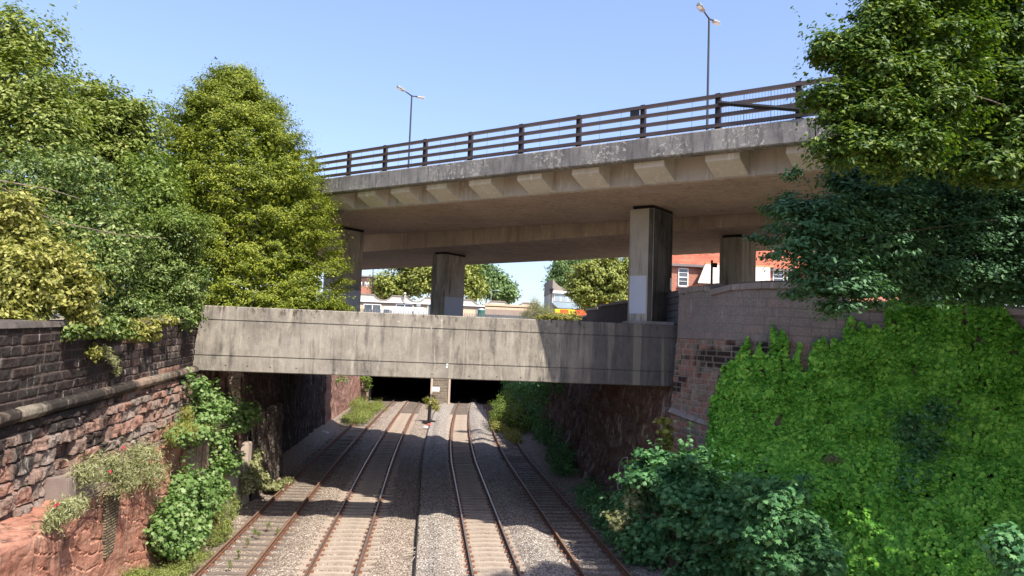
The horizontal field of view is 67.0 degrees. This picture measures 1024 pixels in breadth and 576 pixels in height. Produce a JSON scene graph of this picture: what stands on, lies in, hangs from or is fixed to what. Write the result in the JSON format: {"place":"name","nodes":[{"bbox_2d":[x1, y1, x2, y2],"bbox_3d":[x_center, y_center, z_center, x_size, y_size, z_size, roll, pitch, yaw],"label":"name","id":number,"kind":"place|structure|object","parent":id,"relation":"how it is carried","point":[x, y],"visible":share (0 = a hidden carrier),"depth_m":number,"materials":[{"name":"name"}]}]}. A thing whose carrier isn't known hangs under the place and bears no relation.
{"place":"outdoors","nodes":[
{"label":"outdoors","id":0,"kind":"place"},
{"bbox_2d":[37,313,430,388],"bbox_3d":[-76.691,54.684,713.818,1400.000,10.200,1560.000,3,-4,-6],"label":"ground","id":1,"kind":"structure","parent":0,"point":[61,317],"depth_m":31.77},
{"bbox_2d":[0,0,113,175],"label":"sycamore tree","id":2,"kind":"object","parent":1,"relation":"on","point":[31,112],"visible":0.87,"depth_m":27.71,"materials":[{"name":"green plant"}]},
{"bbox_2d":[0,173,123,329],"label":"yellow shrub","id":3,"kind":"object","parent":1,"relation":"on","point":[35,273],"visible":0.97,"depth_m":18.51,"materials":[{"name":"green plant"}]},
{"bbox_2d":[0,125,164,319],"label":"holly tree","id":4,"kind":"object","parent":1,"relation":"on","point":[114,254],"visible":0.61,"depth_m":24.38,"materials":[{"name":"green plant"}]},
{"bbox_2d":[0,180,166,238],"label":"bare branch","id":5,"kind":"object","parent":4,"relation":"attached to","point":[54,219],"visible":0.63,"depth_m":21.30,"materials":[{"name":"brown wood"}]},
{"bbox_2d":[0,442,190,575],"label":"rock ledge","id":6,"kind":"object","parent":1,"relation":"on","point":[26,549],"visible":0.41,"depth_m":19.57,"materials":[{"name":"red stone"}]},
{"bbox_2d":[32,491,91,533],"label":"valerian clump","id":7,"kind":"object","parent":6,"relation":"on","point":[59,512],"visible":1,"depth_m":16.45,"materials":[{"name":"green plant"}]},
{"bbox_2d":[42,460,114,500],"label":"concrete block","id":8,"kind":"structure","parent":6,"relation":"on","point":[55,486],"depth_m":18.16,"materials":[{"name":"grey concrete"}]},
{"bbox_2d":[56,482,130,541],"bbox_3d":[-10.279,5.258,18.235,1.278,1.124,4.688,3,-4,-8],"label":"trailing plant","id":9,"kind":"object","parent":6,"relation":"hanging from","point":[100,488],"visible":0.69,"depth_m":19.60,"materials":[{"name":"green plant"}]},
{"bbox_2d":[101,492,119,558],"bbox_3d":[-10.941,6.335,20.853,0.330,1.746,1.094,3,-4,-6],"label":"brick infill","id":10,"kind":"object","parent":6,"relation":"attached to","point":[110,513],"visible":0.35,"depth_m":20.73,"materials":[{"name":"beige brick"}]},
{"bbox_2d":[65,434,177,502],"bbox_3d":[-10.702,5.012,21.134,1.728,2.155,6.572,3,-4,-6],"label":"valerian clump","id":11,"kind":"object","parent":6,"relation":"on","point":[150,469],"visible":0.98,"depth_m":20.73,"materials":[{"name":"green plant"}]},
{"bbox_2d":[157,405,218,445],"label":"yellow ledge plant","id":12,"kind":"object","parent":6,"relation":"on","point":[187,416],"visible":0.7,"depth_m":25.85,"materials":[{"name":"green plant"}]},
{"bbox_2d":[143,449,236,562],"bbox_3d":[-11.074,7.373,27.092,2.042,3.598,7.682,3,-4,-6],"label":"maple bush","id":13,"kind":"object","parent":6,"relation":"on","point":[180,525],"visible":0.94,"depth_m":24.94,"materials":[{"name":"green plant"}]},
{"bbox_2d":[187,439,210,476],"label":"lime streaked pier","id":14,"kind":"structure","parent":6,"relation":"on","point":[204,449],"depth_m":28.35,"materials":[{"name":"concrete"}]},
{"bbox_2d":[158,366,265,495],"bbox_3d":[-11.351,5.465,29.188,2.033,5.048,9.306,2,-4,-1],"label":"sycamore sapling","id":15,"kind":"object","parent":6,"relation":"on","point":[211,406],"visible":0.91,"depth_m":29.05,"materials":[{"name":"green plant"}]},
{"bbox_2d":[0,319,198,519],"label":"stone wall","id":16,"kind":"structure","parent":1,"relation":"on","point":[60,402],"depth_m":19.19,"materials":[{"name":"brown stone"}]},
{"bbox_2d":[84,342,108,363],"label":"wall plant","id":17,"kind":"object","parent":16,"relation":"attached to","point":[94,352],"depth_m":19.95,"materials":[{"name":"green plant"}]},
{"bbox_2d":[99,343,131,375],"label":"wall plant","id":18,"kind":"object","parent":16,"relation":"attached to","point":[112,359],"depth_m":21.02,"materials":[{"name":"green plant"}]},
{"bbox_2d":[60,304,203,343],"bbox_3d":[-11.165,0.966,23.189,1.234,1.447,9.671,3,-4,-6],"label":"ivy tuft","id":19,"kind":"object","parent":16,"relation":"on","point":[116,327],"visible":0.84,"depth_m":20.66,"materials":[{"name":"green plant"}]},
{"bbox_2d":[127,314,179,343],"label":"ivy tuft","id":20,"kind":"object","parent":16,"relation":"on","point":[148,328],"visible":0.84,"depth_m":23.67,"materials":[{"name":"green plant"}]},
{"bbox_2d":[193,305,677,386],"bbox_3d":[-2.742,2.312,30.996,18.956,2.605,1.606,3,-4,-6],"label":"concrete footbridge","id":21,"kind":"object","parent":16,"relation":"on","point":[304,341],"visible":0.98,"depth_m":30.16,"materials":[{"name":"grey concrete"}]},
{"bbox_2d":[28,50,184,317],"bbox_3d":[-17.063,-4.238,31.758,6.770,11.116,5.270,3,-4,-6],"label":"sycamore tree","id":22,"kind":"object","parent":1,"relation":"on","point":[124,116],"visible":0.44,"depth_m":31.40,"materials":[{"name":"green plant"}]},
{"bbox_2d":[103,132,198,301],"bbox_3d":[-13.685,-2.215,29.144,3.546,7.263,3.506,3,-4,-6],"label":"bright shrub","id":23,"kind":"object","parent":1,"relation":"on","point":[154,183],"visible":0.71,"depth_m":28.80,"materials":[{"name":"green plant"}]},
{"bbox_2d":[99,201,224,331],"bbox_3d":[-12.451,-0.805,26.873,4.112,4.989,4.834,3,-4,-6],"label":"ivy clad shrub","id":24,"kind":"object","parent":1,"relation":"on","point":[170,276],"visible":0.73,"depth_m":26.97,"materials":[{"name":"green plant"}]},
{"bbox_2d":[119,195,219,248],"bbox_3d":[-12.182,-2.100,27.137,3.713,2.249,2.195,3,-4,-6],"label":"ivy growth","id":25,"kind":"object","parent":24,"relation":"on","point":[166,218],"visible":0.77,"depth_m":26.82,"materials":[{"name":"green plant"}]},
{"bbox_2d":[121,501,241,575],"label":"dry grass","id":26,"kind":"structure","parent":1,"relation":"on","point":[188,556],"depth_m":24.55,"materials":[{"name":"green plant"}]},
{"bbox_2d":[116,485,246,575],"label":"leafy weeds","id":27,"kind":"object","parent":1,"relation":"on","point":[214,540],"visible":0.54,"depth_m":27.91,"materials":[{"name":"green plant"}]},
{"bbox_2d":[127,60,363,316],"bbox_3d":[-12.268,-4.245,35.654,11.207,12.503,10.781,3,-4,-6],"label":"hornbeam tree","id":28,"kind":"object","parent":1,"relation":"on","point":[226,102],"visible":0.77,"depth_m":33.73,"materials":[{"name":"green plant"}]},
{"bbox_2d":[212,290,362,311],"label":"hornbeam sprays","id":29,"kind":"object","parent":28,"relation":"on","point":[319,306],"visible":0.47,"depth_m":33.01,"materials":[{"name":"green plant"}]},
{"bbox_2d":[246,403,283,500],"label":"dark buttress","id":30,"kind":"structure","parent":1,"relation":"on","point":[266,435],"depth_m":40.12,"materials":[{"name":"stone"}]},
{"bbox_2d":[238,447,294,494],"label":"creeping ivy","id":31,"kind":"object","parent":30,"relation":"attached to","point":[255,476],"visible":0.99,"depth_m":35.81,"materials":[{"name":"green plant"}]},
{"bbox_2d":[361,276,373,293],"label":"brick flats","id":32,"kind":"structure","parent":1,"relation":"on","point":[365,285],"depth_m":167.97,"materials":[{"name":"red brick"}]},
{"bbox_2d":[381,306,425,313],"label":"parked van","id":33,"kind":"object","parent":1,"relation":"on","point":[409,309],"visible":0.35,"depth_m":103.03,"materials":[{"name":"white paint"}]},
{"bbox_2d":[364,264,491,304],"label":"street tree","id":34,"kind":"object","parent":1,"relation":"on","point":[414,281],"visible":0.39,"depth_m":132.41,"materials":[{"name":"green plant"}]},
{"bbox_2d":[151,389,709,575],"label":"ballast","id":35,"kind":"structure","parent":1,"relation":"on","point":[438,546],"depth_m":35.16,"materials":[{"name":"gravel"}]},
{"bbox_2d":[212,437,219,530],"bbox_3d":[-11.492,7.655,30.074,0.249,3.736,0.824,1,-4,8],"label":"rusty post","id":36,"kind":"object","parent":35,"relation":"on","point":[215,519],"visible":0.12,"depth_m":30.06,"materials":[{"name":"metal"}]},
{"bbox_2d":[208,450,241,521],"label":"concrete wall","id":37,"kind":"structure","parent":35,"relation":"on","point":[234,482],"depth_m":33.81,"materials":[{"name":"grey concrete"}]},
{"bbox_2d":[227,372,241,451],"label":"stone buttress","id":38,"kind":"structure","parent":37,"relation":"on","point":[233,377],"depth_m":33.52,"materials":[{"name":"grey stone"}]},
{"bbox_2d":[225,560,232,571],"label":"track weed","id":39,"kind":"object","parent":35,"relation":"on","point":[230,564],"visible":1,"depth_m":25.16,"materials":[{"name":"green plant"}]},
{"bbox_2d":[235,549,240,559],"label":"track weed","id":40,"kind":"object","parent":35,"relation":"on","point":[238,555],"visible":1,"depth_m":26.54,"materials":[{"name":"green plant"}]},
{"bbox_2d":[241,441,251,504],"bbox_3d":[-12.371,8.579,35.435,0.600,3.000,0.750,3,-4,-6],"label":"pale pilaster","id":41,"kind":"object","parent":35,"relation":"on","point":[246,447],"visible":0.24,"depth_m":35.18,"materials":[{"name":"stone"}]},
{"bbox_2d":[186,388,407,575],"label":"railway track","id":42,"kind":"structure","parent":35,"relation":"on","point":[334,459],"depth_m":34.47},
{"bbox_2d":[336,392,386,425],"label":"grass bank","id":43,"kind":"structure","parent":35,"relation":"on","point":[364,410],"depth_m":75.41,"materials":[{"name":"green plant"}]},
{"bbox_2d":[296,389,427,575],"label":"railway track","id":44,"kind":"structure","parent":35,"relation":"on","point":[379,462],"depth_m":34.96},
{"bbox_2d":[374,494,391,496],"bbox_3d":[-6.289,10.188,37.893,1.010,0.115,0.260,1,-4,10],"label":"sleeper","id":45,"kind":"object","parent":44,"relation":"on","point":[377,495],"visible":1,"depth_m":37.89,"materials":[{"name":"grey concrete"}]},
{"bbox_2d":[401,547,415,564],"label":"dead branches","id":46,"kind":"object","parent":35,"relation":"on","point":[410,554],"visible":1,"depth_m":27.83,"materials":[{"name":"brown wood"}]},
{"bbox_2d":[414,412,434,575],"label":"edging board","id":47,"kind":"object","parent":35,"relation":"on","point":[418,526],"visible":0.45,"depth_m":33.41,"materials":[{"name":"grey concrete"}]},
{"bbox_2d":[423,405,434,422],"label":"stub post","id":48,"kind":"object","parent":35,"relation":"on","point":[428,420],"visible":0.93,"depth_m":74.78,"materials":[{"name":"black metal"}]},
{"bbox_2d":[423,396,441,416],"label":"bush","id":49,"kind":"object","parent":35,"relation":"on","point":[434,407],"visible":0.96,"depth_m":75.64,"materials":[{"name":"green plant"}]},
{"bbox_2d":[445,390,528,575],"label":"railway track","id":50,"kind":"structure","parent":35,"relation":"on","point":[465,449],"depth_m":35.63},
{"bbox_2d":[486,408,523,443],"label":"yellow ground cover","id":51,"kind":"object","parent":35,"relation":"on","point":[515,434],"visible":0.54,"depth_m":64.76,"materials":[{"name":"green plant"}]},
{"bbox_2d":[488,382,538,433],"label":"leafy bush","id":52,"kind":"object","parent":35,"relation":"on","point":[504,407],"visible":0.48,"depth_m":70.10,"materials":[{"name":"green plant"}]},
{"bbox_2d":[483,395,639,575],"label":"railway track","id":53,"kind":"structure","parent":35,"relation":"on","point":[577,518],"depth_m":35.08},
{"bbox_2d":[543,438,640,542],"bbox_3d":[3.754,10.046,40.831,2.750,2.140,23.082,2,-4,-3],"label":"shaded scrub","id":54,"kind":"object","parent":35,"relation":"on","point":[561,463],"visible":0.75,"depth_m":37.23,"materials":[{"name":"green plant"}]},
{"bbox_2d":[577,481,617,547],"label":"green weeds","id":55,"kind":"object","parent":35,"relation":"on","point":[610,541],"visible":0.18,"depth_m":32.46,"materials":[{"name":"green plant"}]},
{"bbox_2d":[600,421,786,575],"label":"maple sapling","id":56,"kind":"object","parent":35,"relation":"on","point":[701,524],"visible":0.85,"depth_m":25.86,"materials":[{"name":"green plant"}]},
{"bbox_2d":[599,482,647,531],"bbox_3d":[4.032,7.595,27.610,1.869,2.124,1.163,3,-4,-6],"label":"maple leader","id":57,"kind":"object","parent":56,"relation":"attached to","point":[617,518],"visible":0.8,"depth_m":27.32,"materials":[{"name":"green plant"}]},
{"bbox_2d":[653,416,679,457],"bbox_3d":[5.681,5.895,28.666,1.033,2.237,1.112,3,-4,-6],"label":"maple leader","id":58,"kind":"object","parent":56,"relation":"attached to","point":[667,439],"visible":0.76,"depth_m":28.67,"materials":[{"name":"green plant"}]},
{"bbox_2d":[728,458,856,575],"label":"maple sapling","id":59,"kind":"object","parent":35,"relation":"on","point":[781,532],"visible":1,"depth_m":21.38,"materials":[{"name":"green plant"}]},
{"bbox_2d":[361,376,508,405],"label":"railway tunnel","id":60,"kind":"structure","parent":1,"relation":"on","point":[417,387],"depth_m":116.43,"materials":[{"name":"stone"}]},
{"bbox_2d":[432,387,439,391],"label":"notice board","id":61,"kind":"object","parent":60,"relation":"attached to","point":[435,388],"visible":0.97,"depth_m":97.08,"materials":[{"name":"metal"}]},
{"bbox_2d":[360,308,532,318],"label":"palisade fence","id":62,"kind":"object","parent":60,"relation":"on","point":[369,310],"visible":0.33,"depth_m":99.13,"materials":[{"name":"metal"}]},
{"bbox_2d":[360,292,545,318],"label":"workshop","id":63,"kind":"structure","parent":1,"relation":"on","point":[374,302],"depth_m":111.71,"materials":[{"name":"paint"}]},
{"bbox_2d":[363,304,380,312],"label":"window","id":64,"kind":"structure","parent":63,"relation":"in","point":[373,306],"depth_m":110.53,"materials":[{"name":"white glass"}]},
{"bbox_2d":[396,304,412,306],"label":"window","id":65,"kind":"structure","parent":63,"relation":"in","point":[397,305],"depth_m":111.02,"materials":[{"name":"grey glass"}]},
{"bbox_2d":[478,308,484,316],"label":"water tank","id":66,"kind":"object","parent":1,"relation":"on","point":[481,310],"visible":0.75,"depth_m":105.81,"materials":[{"name":"green plastic"}]},
{"bbox_2d":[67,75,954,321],"bbox_3d":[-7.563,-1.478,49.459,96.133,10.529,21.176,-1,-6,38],"label":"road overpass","id":67,"kind":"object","parent":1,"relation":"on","point":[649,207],"visible":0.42,"depth_m":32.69,"materials":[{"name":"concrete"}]},
{"bbox_2d":[397,85,424,167],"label":"street lamp","id":68,"kind":"object","parent":67,"relation":"on","point":[404,90],"visible":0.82,"depth_m":46.49,"materials":[{"name":"metal"}]},
{"bbox_2d":[696,2,720,129],"bbox_3d":[8.806,-8.525,34.912,0.300,8.130,2.300,-1,-6,37],"label":"street lamp","id":69,"kind":"object","parent":67,"relation":"on","point":[700,7],"visible":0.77,"depth_m":35.02,"materials":[{"name":"metal"}]},
{"bbox_2d":[495,381,569,457],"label":"shaded ivy","id":70,"kind":"object","parent":1,"relation":"on","point":[541,432],"visible":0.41,"depth_m":61.96,"materials":[{"name":"green plant"}]},
{"bbox_2d":[516,295,585,320],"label":"shrub","id":71,"kind":"object","parent":1,"relation":"on","point":[538,308],"visible":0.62,"depth_m":62.37,"materials":[{"name":"green plant"}]},
{"bbox_2d":[534,310,580,320],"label":"shrub","id":72,"kind":"object","parent":1,"relation":"on","point":[560,316],"visible":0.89,"depth_m":56.38,"materials":[{"name":"green plant"}]},
{"bbox_2d":[544,279,586,315],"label":"corner building","id":73,"kind":"structure","parent":1,"relation":"on","point":[560,300],"depth_m":109.68,"materials":[{"name":"white paint"}]},
{"bbox_2d":[554,294,560,300],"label":"window","id":74,"kind":"structure","parent":73,"relation":"in","point":[557,297],"depth_m":109.67,"materials":[{"name":"white glass"}]},
{"bbox_2d":[561,294,567,301],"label":"window","id":75,"kind":"structure","parent":73,"relation":"in","point":[564,299],"depth_m":109.75,"materials":[{"name":"white glass"}]},
{"bbox_2d":[569,315,586,320],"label":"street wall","id":76,"kind":"structure","parent":1,"relation":"on","point":[582,318],"depth_m":64.37,"materials":[{"name":"brick"}]},
{"bbox_2d":[586,307,597,321],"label":"street wall","id":77,"kind":"structure","parent":1,"relation":"on","point":[592,315],"depth_m":57.31,"materials":[{"name":"brick"}]},
{"bbox_2d":[561,257,628,312],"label":"street tree","id":78,"kind":"object","parent":1,"relation":"on","point":[592,283],"visible":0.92,"depth_m":88.41,"materials":[{"name":"green plant"}]},
{"bbox_2d":[597,300,627,322],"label":"street wall","id":79,"kind":"structure","parent":1,"relation":"on","point":[614,312],"depth_m":45.24,"materials":[{"name":"brick"}]},
{"bbox_2d":[666,290,684,324],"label":"block wall","id":80,"kind":"structure","parent":1,"relation":"on","point":[672,297],"depth_m":32.05,"materials":[{"name":"grey concrete"}]},
{"bbox_2d":[710,260,716,283],"bbox_3d":[9.302,0.441,35.754,0.295,3.449,0.120,3,-4,-6],"label":"camera pole","id":81,"kind":"object","parent":1,"relation":"on","point":[714,265],"visible":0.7,"depth_m":35.80,"materials":[{"name":"black metal"}]},
{"bbox_2d":[672,250,897,300],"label":"brick house","id":82,"kind":"structure","parent":1,"relation":"on","point":[690,270],"depth_m":62.07,"materials":[{"name":"red brick"}]},
{"bbox_2d":[677,268,688,287],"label":"window","id":83,"kind":"structure","parent":82,"relation":"in","point":[683,273],"depth_m":61.97,"materials":[{"name":"white paint"}]},
{"bbox_2d":[772,271,783,279],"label":"window","id":84,"kind":"structure","parent":82,"relation":"in","point":[774,276],"depth_m":62.84,"materials":[{"name":"white paint"}]},
{"bbox_2d":[668,280,1023,529],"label":"stone wall","id":85,"kind":"structure","parent":1,"relation":"on","point":[718,323],"depth_m":28.36,"materials":[{"name":"brick"}]},
{"bbox_2d":[701,298,1023,575],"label":"ivy creeper","id":86,"kind":"object","parent":85,"relation":"attached to","point":[837,373],"visible":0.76,"depth_m":25.06,"materials":[{"name":"green plant"}]},
{"bbox_2d":[972,521,1023,575],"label":"corner shrub","id":87,"kind":"object","parent":1,"relation":"on","point":[1007,553],"visible":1,"depth_m":12.56,"materials":[{"name":"green plant"}]},
{"bbox_2d":[191,322,361,453],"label":"cutting side","id":88,"kind":"object","parent":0,"point":[310,402],"visible":0.37,"depth_m":52.32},
{"bbox_2d":[327,375,349,384],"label":"hanging bramble","id":89,"kind":"object","parent":88,"relation":"hanging from","point":[343,378],"visible":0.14,"depth_m":74.18,"materials":[{"name":"green plant"}]},
{"bbox_2d":[360,376,372,391],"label":"hanging bramble","id":90,"kind":"object","parent":88,"relation":"hanging from","point":[367,383],"visible":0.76,"depth_m":95.42,"materials":[{"name":"green plant"}]},
{"bbox_2d":[472,263,523,304],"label":"street tree","id":91,"kind":"object","parent":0,"point":[503,284],"visible":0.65,"depth_m":139.29,"materials":[{"name":"green plant"}]},
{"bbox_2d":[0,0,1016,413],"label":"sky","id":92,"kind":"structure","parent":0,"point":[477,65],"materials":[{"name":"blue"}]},
{"bbox_2d":[540,259,590,290],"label":"street tree","id":93,"kind":"object","parent":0,"point":[559,271],"visible":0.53,"depth_m":141.15,"materials":[{"name":"green plant"}]},
{"bbox_2d":[555,309,585,314],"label":"banner board","id":94,"kind":"object","parent":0,"point":[580,312],"visible":0.53,"depth_m":103.46,"materials":[{"name":"plastic"}]},
{"bbox_2d":[529,383,672,520],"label":"cutting side","id":95,"kind":"object","parent":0,"point":[607,425],"visible":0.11,"depth_m":40.32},
{"bbox_2d":[617,457,627,492],"bbox_3d":[5.234,8.482,34.282,0.045,1.863,4.604,3,-4,-6],"label":"graffiti","id":96,"kind":"object","parent":95,"relation":"attached to","point":[624,470],"visible":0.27,"depth_m":35.82,"materials":[{"name":"paint"}]},
{"bbox_2d":[726,450,1009,574],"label":"bank","id":97,"kind":"structure","parent":0,"point":[954,474],"depth_m":24.28,"materials":[{"name":"green plant"}]},
{"bbox_2d":[818,451,844,467],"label":"grey tuft","id":98,"kind":"object","parent":97,"relation":"on","point":[832,458],"visible":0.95,"depth_m":25.49,"materials":[{"name":"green plant"}]},
{"bbox_2d":[755,128,1023,320],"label":"elm tree","id":99,"kind":"object","parent":97,"relation":"on","point":[919,247],"visible":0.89,"depth_m":17.86,"materials":[{"name":"green plant"}]},
{"bbox_2d":[742,164,819,302],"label":"elm sprays","id":100,"kind":"object","parent":99,"relation":"attached to","point":[799,295],"visible":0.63,"depth_m":18.88,"materials":[{"name":"green plant"}]},
{"bbox_2d":[781,0,1023,187],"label":"lime tree","id":101,"kind":"object","parent":97,"relation":"on","point":[900,67],"visible":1,"depth_m":15.36,"materials":[{"name":"green plant"}]},
{"bbox_2d":[856,384,984,518],"bbox_3d":[13.016,5.203,24.752,3.720,4.332,2.980,0,-5,23],"label":"dark bramble","id":102,"kind":"object","parent":97,"relation":"on","point":[931,440],"visible":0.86,"depth_m":24.64,"materials":[{"name":"green plant"}]},
{"bbox_2d":[917,0,1023,195],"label":"maple tree","id":103,"kind":"object","parent":97,"relation":"on","point":[994,158],"visible":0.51,"depth_m":16.54,"materials":[{"name":"green plant"}]}
]}

